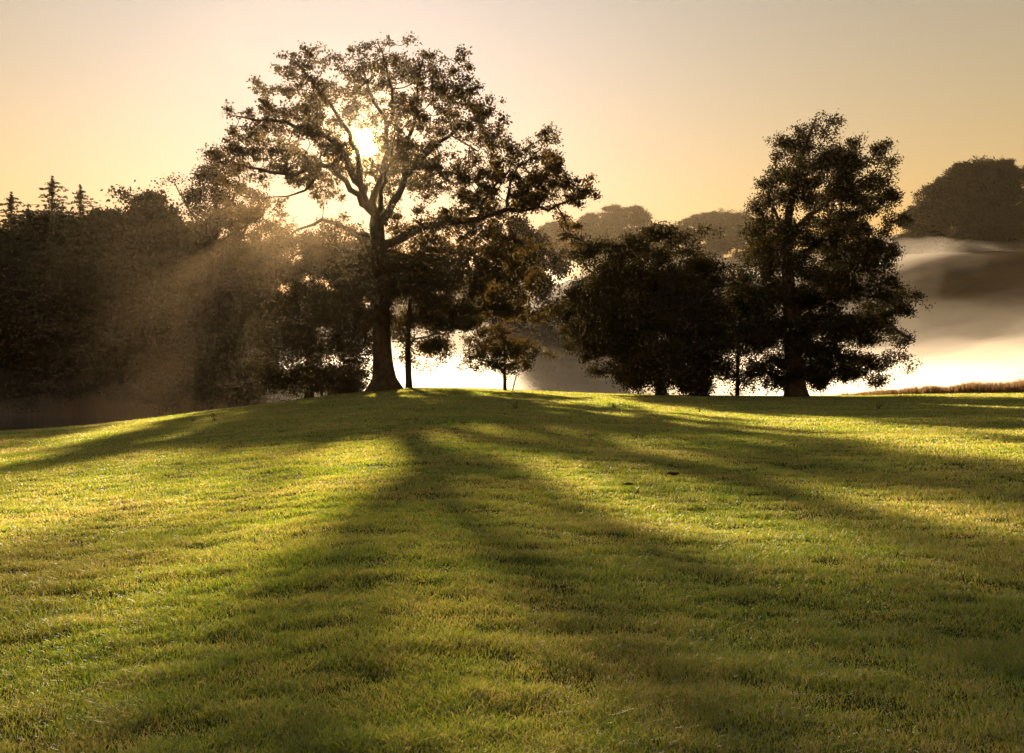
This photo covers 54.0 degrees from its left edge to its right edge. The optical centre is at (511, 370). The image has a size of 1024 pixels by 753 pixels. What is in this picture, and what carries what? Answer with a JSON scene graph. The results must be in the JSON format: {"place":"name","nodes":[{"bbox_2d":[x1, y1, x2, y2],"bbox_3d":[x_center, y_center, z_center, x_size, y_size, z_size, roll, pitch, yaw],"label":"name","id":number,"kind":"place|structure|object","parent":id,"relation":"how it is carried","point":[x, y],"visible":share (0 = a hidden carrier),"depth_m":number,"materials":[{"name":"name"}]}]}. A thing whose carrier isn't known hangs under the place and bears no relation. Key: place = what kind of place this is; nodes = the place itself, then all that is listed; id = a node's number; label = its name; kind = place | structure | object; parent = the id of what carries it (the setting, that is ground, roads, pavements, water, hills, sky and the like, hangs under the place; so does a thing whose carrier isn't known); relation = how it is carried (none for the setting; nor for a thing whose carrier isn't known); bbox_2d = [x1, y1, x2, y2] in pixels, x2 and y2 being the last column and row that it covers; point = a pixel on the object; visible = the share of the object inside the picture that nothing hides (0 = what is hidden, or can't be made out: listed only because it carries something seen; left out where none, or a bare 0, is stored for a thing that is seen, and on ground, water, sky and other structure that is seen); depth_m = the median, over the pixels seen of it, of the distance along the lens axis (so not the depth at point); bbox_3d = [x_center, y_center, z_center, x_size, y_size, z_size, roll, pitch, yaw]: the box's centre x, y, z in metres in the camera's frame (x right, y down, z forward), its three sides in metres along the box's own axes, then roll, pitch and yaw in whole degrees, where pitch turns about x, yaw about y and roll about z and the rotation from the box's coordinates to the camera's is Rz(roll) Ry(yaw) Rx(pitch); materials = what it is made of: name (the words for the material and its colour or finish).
{"place":"outdoors","nodes":[
{"label":"outdoors","id":0,"kind":"place"},
{"bbox_2d":[0,415,124,430],"bbox_3d":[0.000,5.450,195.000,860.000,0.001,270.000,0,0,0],"label":"lake","id":1,"kind":"structure","parent":0,"point":[11,422],"depth_m":106.78,"materials":[{"name":"black liquid"}]},
{"bbox_2d":[0,389,272,419],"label":"reeds","id":2,"kind":"object","parent":1,"relation":"in","point":[101,410],"visible":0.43,"depth_m":113.38,"materials":[{"name":"brown plant"}]},
{"bbox_2d":[0,387,1023,752],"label":"lawn grass","id":3,"kind":"structure","parent":0,"point":[314,723],"depth_m":7.22,"materials":[{"name":"green plant"}]},
{"bbox_2d":[666,471,679,474],"bbox_3d":[2.310,1.479,14.377,0.220,0.052,0.154,0,0,-28],"label":"dead leaf","id":4,"kind":"object","parent":3,"relation":"on","point":[672,473],"visible":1,"depth_m":14.35,"materials":[{"name":"brown plant"}]},
{"bbox_2d":[0,228,1023,752],"bbox_3d":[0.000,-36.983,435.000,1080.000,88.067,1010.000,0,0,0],"label":"ground","id":5,"kind":"structure","parent":0,"point":[968,328],"depth_m":9.50,"materials":[{"name":"green plant"}]},
{"bbox_2d":[0,234,44,364],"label":"broadleaf tree","id":6,"kind":"object","parent":5,"relation":"on","point":[5,259],"visible":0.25,"depth_m":135.68,"materials":[{"name":"green plant"}]},
{"bbox_2d":[0,191,50,366],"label":"conifer","id":7,"kind":"object","parent":5,"relation":"on","point":[12,221],"visible":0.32,"depth_m":137.85,"materials":[{"name":"green plant"}]},
{"bbox_2d":[13,205,47,342],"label":"conifer","id":8,"kind":"object","parent":5,"relation":"on","point":[28,223],"visible":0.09,"depth_m":143.83,"materials":[{"name":"green plant"}]},
{"bbox_2d":[0,207,81,322],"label":"broadleaf tree","id":9,"kind":"object","parent":5,"relation":"on","point":[42,218],"visible":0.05,"depth_m":147.46,"materials":[{"name":"green plant"}]},
{"bbox_2d":[2,175,83,366],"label":"conifer","id":10,"kind":"object","parent":5,"relation":"on","point":[52,223],"visible":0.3,"depth_m":139.53,"materials":[{"name":"green plant"}]},
{"bbox_2d":[0,204,88,319],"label":"broadleaf tree","id":11,"kind":"object","parent":5,"relation":"on","point":[34,233],"visible":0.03,"depth_m":150.73,"materials":[{"name":"green plant"}]},
{"bbox_2d":[0,344,97,414],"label":"bush","id":12,"kind":"object","parent":5,"relation":"on","point":[46,366],"visible":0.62,"depth_m":121.16,"materials":[{"name":"green plant"}]},
{"bbox_2d":[0,254,103,384],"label":"broadleaf tree","id":13,"kind":"object","parent":5,"relation":"on","point":[10,278],"visible":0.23,"depth_m":131.85,"materials":[{"name":"green plant"}]},
{"bbox_2d":[12,184,95,360],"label":"conifer","id":14,"kind":"object","parent":5,"relation":"on","point":[79,198],"visible":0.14,"depth_m":141.17,"materials":[{"name":"green plant"}]},
{"bbox_2d":[40,258,100,376],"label":"broadleaf tree","id":15,"kind":"object","parent":5,"relation":"on","point":[54,334],"visible":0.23,"depth_m":131.05,"materials":[{"name":"green plant"}]},
{"bbox_2d":[63,202,126,341],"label":"broadleaf tree","id":16,"kind":"object","parent":5,"relation":"on","point":[72,251],"visible":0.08,"depth_m":138.92,"materials":[{"name":"green plant"}]},
{"bbox_2d":[61,364,144,408],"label":"bush","id":17,"kind":"object","parent":5,"relation":"on","point":[110,394],"visible":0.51,"depth_m":116.24,"materials":[{"name":"green plant"}]},
{"bbox_2d":[29,255,177,368],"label":"broadleaf tree","id":18,"kind":"object","parent":5,"relation":"on","point":[77,294],"visible":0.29,"depth_m":123.38,"materials":[{"name":"green plant"}]},
{"bbox_2d":[89,284,150,388],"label":"broadleaf tree","id":19,"kind":"object","parent":5,"relation":"on","point":[145,340],"visible":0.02,"depth_m":125.12,"materials":[{"name":"green plant"}]},
{"bbox_2d":[69,180,182,317],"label":"broadleaf tree","id":20,"kind":"object","parent":5,"relation":"on","point":[102,234],"visible":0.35,"depth_m":133.05,"materials":[{"name":"green plant"}]},
{"bbox_2d":[53,204,242,359],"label":"broadleaf tree","id":21,"kind":"object","parent":5,"relation":"on","point":[170,230],"visible":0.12,"depth_m":131.32,"materials":[{"name":"green plant"}]},
{"bbox_2d":[72,241,254,392],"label":"broadleaf tree","id":22,"kind":"object","parent":5,"relation":"on","point":[131,347],"visible":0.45,"depth_m":116.83,"materials":[{"name":"green plant"}]},
{"bbox_2d":[149,209,202,302],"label":"broadleaf tree","id":23,"kind":"object","parent":5,"relation":"on","point":[186,225],"depth_m":155.05,"materials":[{"name":"green plant"}]},
{"bbox_2d":[127,342,262,413],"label":"bush","id":24,"kind":"object","parent":5,"relation":"on","point":[189,364],"visible":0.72,"depth_m":109.69,"materials":[{"name":"green plant"}]},
{"bbox_2d":[172,245,251,363],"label":"broadleaf tree","id":25,"kind":"object","parent":5,"relation":"on","point":[188,335],"visible":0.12,"depth_m":120.97,"materials":[{"name":"green plant"}]},
{"bbox_2d":[210,411,216,421],"bbox_3d":[-11.725,1.816,39.538,0.280,0.458,0.398,0,0,0],"label":"weed","id":26,"kind":"object","parent":5,"relation":"on","point":[212,413],"visible":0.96,"depth_m":39.47,"materials":[{"name":"green plant"}]},
{"bbox_2d":[151,141,282,409],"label":"poplar","id":27,"kind":"object","parent":5,"relation":"on","point":[229,262],"visible":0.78,"depth_m":109.93,"materials":[{"name":"green plant"}]},
{"bbox_2d":[171,230,295,364],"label":"broadleaf tree","id":28,"kind":"object","parent":5,"relation":"on","point":[251,349],"visible":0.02,"depth_m":148.80,"materials":[{"name":"green plant"}]},
{"bbox_2d":[194,365,277,407],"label":"bush","id":29,"kind":"object","parent":5,"relation":"on","point":[255,399],"visible":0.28,"depth_m":111.32,"materials":[{"name":"green plant"}]},
{"bbox_2d":[218,362,303,406],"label":"bush","id":30,"kind":"object","parent":5,"relation":"on","point":[295,397],"visible":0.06,"depth_m":114.10,"materials":[{"name":"green plant"}]},
{"bbox_2d":[268,386,298,401],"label":"bush","id":31,"kind":"object","parent":5,"relation":"on","point":[277,397],"visible":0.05,"depth_m":114.49,"materials":[{"name":"green plant"}]},
{"bbox_2d":[289,378,329,399],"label":"bush","id":32,"kind":"object","parent":5,"relation":"on","point":[317,394],"visible":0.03,"depth_m":116.56,"materials":[{"name":"green plant"}]},
{"bbox_2d":[228,215,395,400],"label":"spreading tree","id":33,"kind":"object","parent":5,"relation":"on","point":[299,337],"visible":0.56,"depth_m":78.93,"materials":[{"name":"green plant"}]},
{"bbox_2d":[299,359,340,395],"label":"sapling","id":34,"kind":"object","parent":5,"relation":"on","point":[316,380],"visible":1,"depth_m":66.72,"materials":[{"name":"green plant"}]},
{"bbox_2d":[319,358,371,394],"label":"shrub","id":35,"kind":"object","parent":5,"relation":"on","point":[353,382],"visible":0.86,"depth_m":68.64,"materials":[{"name":"green plant"}]},
{"bbox_2d":[205,31,602,391],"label":"oak tree","id":36,"kind":"object","parent":5,"relation":"on","point":[384,278],"visible":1,"depth_m":67.69,"materials":[{"name":"green plant"}]},
{"bbox_2d":[362,236,467,387],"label":"slender tree","id":37,"kind":"object","parent":5,"relation":"on","point":[437,344],"visible":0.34,"depth_m":76.39,"materials":[{"name":"green plant"}]},
{"bbox_2d":[455,322,559,389],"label":"young tree","id":38,"kind":"object","parent":5,"relation":"on","point":[496,351],"visible":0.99,"depth_m":71.52,"materials":[{"name":"green plant"}]},
{"bbox_2d":[458,214,577,355],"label":"broadleaf tree","id":39,"kind":"object","parent":5,"relation":"on","point":[552,261],"visible":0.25,"depth_m":175.61,"materials":[{"name":"green plant"}]},
{"bbox_2d":[534,221,572,256],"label":"broadleaf tree","id":40,"kind":"object","parent":5,"relation":"on","point":[548,227],"visible":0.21,"depth_m":738.08,"materials":[{"name":"green plant"}]},
{"bbox_2d":[478,303,632,393],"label":"bush","id":41,"kind":"object","parent":5,"relation":"on","point":[573,380],"visible":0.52,"depth_m":164.46,"materials":[{"name":"green plant"}]},
{"bbox_2d":[548,232,581,265],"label":"broadleaf tree","id":42,"kind":"object","parent":5,"relation":"on","point":[554,238],"visible":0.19,"depth_m":726.90,"materials":[{"name":"green plant"}]},
{"bbox_2d":[548,217,598,265],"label":"broadleaf tree","id":43,"kind":"object","parent":5,"relation":"on","point":[570,229],"visible":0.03,"depth_m":751.34,"materials":[{"name":"green plant"}]},
{"bbox_2d":[569,211,613,262],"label":"broadleaf tree","id":44,"kind":"object","parent":5,"relation":"on","point":[592,221],"visible":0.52,"depth_m":735.47,"materials":[{"name":"green plant"}]},
{"bbox_2d":[533,289,653,393],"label":"bush","id":45,"kind":"object","parent":5,"relation":"on","point":[615,390],"visible":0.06,"depth_m":168.85,"materials":[{"name":"green plant"}]},
{"bbox_2d":[583,226,617,261],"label":"broadleaf tree","id":46,"kind":"object","parent":5,"relation":"on","point":[599,231],"visible":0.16,"depth_m":737.45,"materials":[{"name":"green plant"}]},
{"bbox_2d":[596,203,628,258],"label":"broadleaf tree","id":47,"kind":"object","parent":5,"relation":"on","point":[617,216],"visible":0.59,"depth_m":732.11,"materials":[{"name":"green plant"}]},
{"bbox_2d":[599,226,628,254],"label":"broadleaf tree","id":48,"kind":"object","parent":5,"relation":"on","point":[626,228],"visible":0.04,"depth_m":739.72,"materials":[{"name":"green plant"}]},
{"bbox_2d":[533,220,725,395],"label":"round tree","id":49,"kind":"object","parent":5,"relation":"on","point":[629,328],"visible":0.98,"depth_m":74.35,"materials":[{"name":"green plant"}]},
{"bbox_2d":[622,205,656,256],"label":"broadleaf tree","id":50,"kind":"object","parent":5,"relation":"on","point":[637,216],"visible":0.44,"depth_m":730.76,"materials":[{"name":"green plant"}]},
{"bbox_2d":[639,222,673,259],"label":"broadleaf tree","id":51,"kind":"object","parent":5,"relation":"on","point":[654,246],"visible":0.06,"depth_m":735.30,"materials":[{"name":"green plant"}]},
{"bbox_2d":[658,223,703,258],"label":"broadleaf tree","id":52,"kind":"object","parent":5,"relation":"on","point":[683,245],"visible":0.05,"depth_m":739.25,"materials":[{"name":"green plant"}]},
{"bbox_2d":[675,212,722,248],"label":"broadleaf tree","id":53,"kind":"object","parent":5,"relation":"on","point":[693,220],"visible":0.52,"depth_m":727.31,"materials":[{"name":"green plant"}]},
{"bbox_2d":[661,246,749,396],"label":"bushy tree","id":54,"kind":"object","parent":5,"relation":"on","point":[710,360],"visible":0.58,"depth_m":75.96,"materials":[{"name":"green plant"}]},
{"bbox_2d":[694,208,745,257],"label":"broadleaf tree","id":55,"kind":"object","parent":5,"relation":"on","point":[718,216],"visible":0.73,"depth_m":730.42,"materials":[{"name":"green plant"}]},
{"bbox_2d":[722,210,764,255],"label":"broadleaf tree","id":56,"kind":"object","parent":5,"relation":"on","point":[734,222],"visible":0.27,"depth_m":739.55,"materials":[{"name":"green plant"}]},
{"bbox_2d":[712,254,777,395],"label":"thin tree","id":57,"kind":"object","parent":5,"relation":"on","point":[737,372],"visible":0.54,"depth_m":81.51,"materials":[{"name":"green plant"}]},
{"bbox_2d":[726,214,782,257],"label":"broadleaf tree","id":58,"kind":"object","parent":5,"relation":"on","point":[741,245],"visible":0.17,"depth_m":732.50,"materials":[{"name":"green plant"}]},
{"bbox_2d":[733,108,935,396],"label":"tall tree","id":59,"kind":"object","parent":5,"relation":"on","point":[796,327],"visible":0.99,"depth_m":77.13,"materials":[{"name":"green plant"}]},
{"bbox_2d":[890,215,919,254],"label":"broadleaf tree","id":60,"kind":"object","parent":5,"relation":"on","point":[909,247],"visible":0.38,"depth_m":380.57,"materials":[{"name":"green plant"}]},
{"bbox_2d":[899,200,929,253],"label":"broadleaf tree","id":61,"kind":"object","parent":5,"relation":"on","point":[907,237],"visible":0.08,"depth_m":371.19,"materials":[{"name":"green plant"}]},
{"bbox_2d":[901,175,981,251],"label":"broadleaf tree","id":62,"kind":"object","parent":5,"relation":"on","point":[934,189],"visible":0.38,"depth_m":346.05,"materials":[{"name":"green plant"}]},
{"bbox_2d":[911,202,1016,253],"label":"broadleaf tree","id":63,"kind":"object","parent":5,"relation":"on","point":[973,243],"visible":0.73,"depth_m":332.91,"materials":[{"name":"green plant"}]},
{"bbox_2d":[921,159,1007,226],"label":"broadleaf tree","id":64,"kind":"object","parent":5,"relation":"on","point":[953,173],"visible":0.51,"depth_m":341.38,"materials":[{"name":"green plant"}]},
{"bbox_2d":[958,159,1005,238],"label":"broadleaf tree","id":65,"kind":"object","parent":5,"relation":"on","point":[976,166],"visible":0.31,"depth_m":339.56,"materials":[{"name":"green plant"}]},
{"bbox_2d":[951,155,1019,231],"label":"broadleaf tree","id":66,"kind":"object","parent":5,"relation":"on","point":[988,193],"visible":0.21,"depth_m":339.61,"materials":[{"name":"green plant"}]},
{"bbox_2d":[948,197,1023,251],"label":"broadleaf tree","id":67,"kind":"object","parent":5,"relation":"on","point":[1005,212],"visible":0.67,"depth_m":331.32,"materials":[{"name":"green plant"}]},
{"bbox_2d":[987,157,1020,233],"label":"broadleaf tree","id":68,"kind":"object","parent":5,"relation":"on","point":[1002,162],"visible":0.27,"depth_m":342.34,"materials":[{"name":"green plant"}]},
{"bbox_2d":[995,162,1023,203],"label":"broadleaf tree","id":69,"kind":"object","parent":5,"relation":"on","point":[1017,186],"visible":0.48,"depth_m":342.78,"materials":[{"name":"green plant"}]},
{"bbox_2d":[0,0,1023,303],"label":"sky","id":70,"kind":"structure","parent":0,"point":[671,104],"materials":[{"name":"orange"}]},
{"bbox_2d":[839,379,1023,395],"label":"tall grass","id":71,"kind":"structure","parent":0,"point":[984,387],"depth_m":85.13,"materials":[{"name":"beige plant"}]}
]}

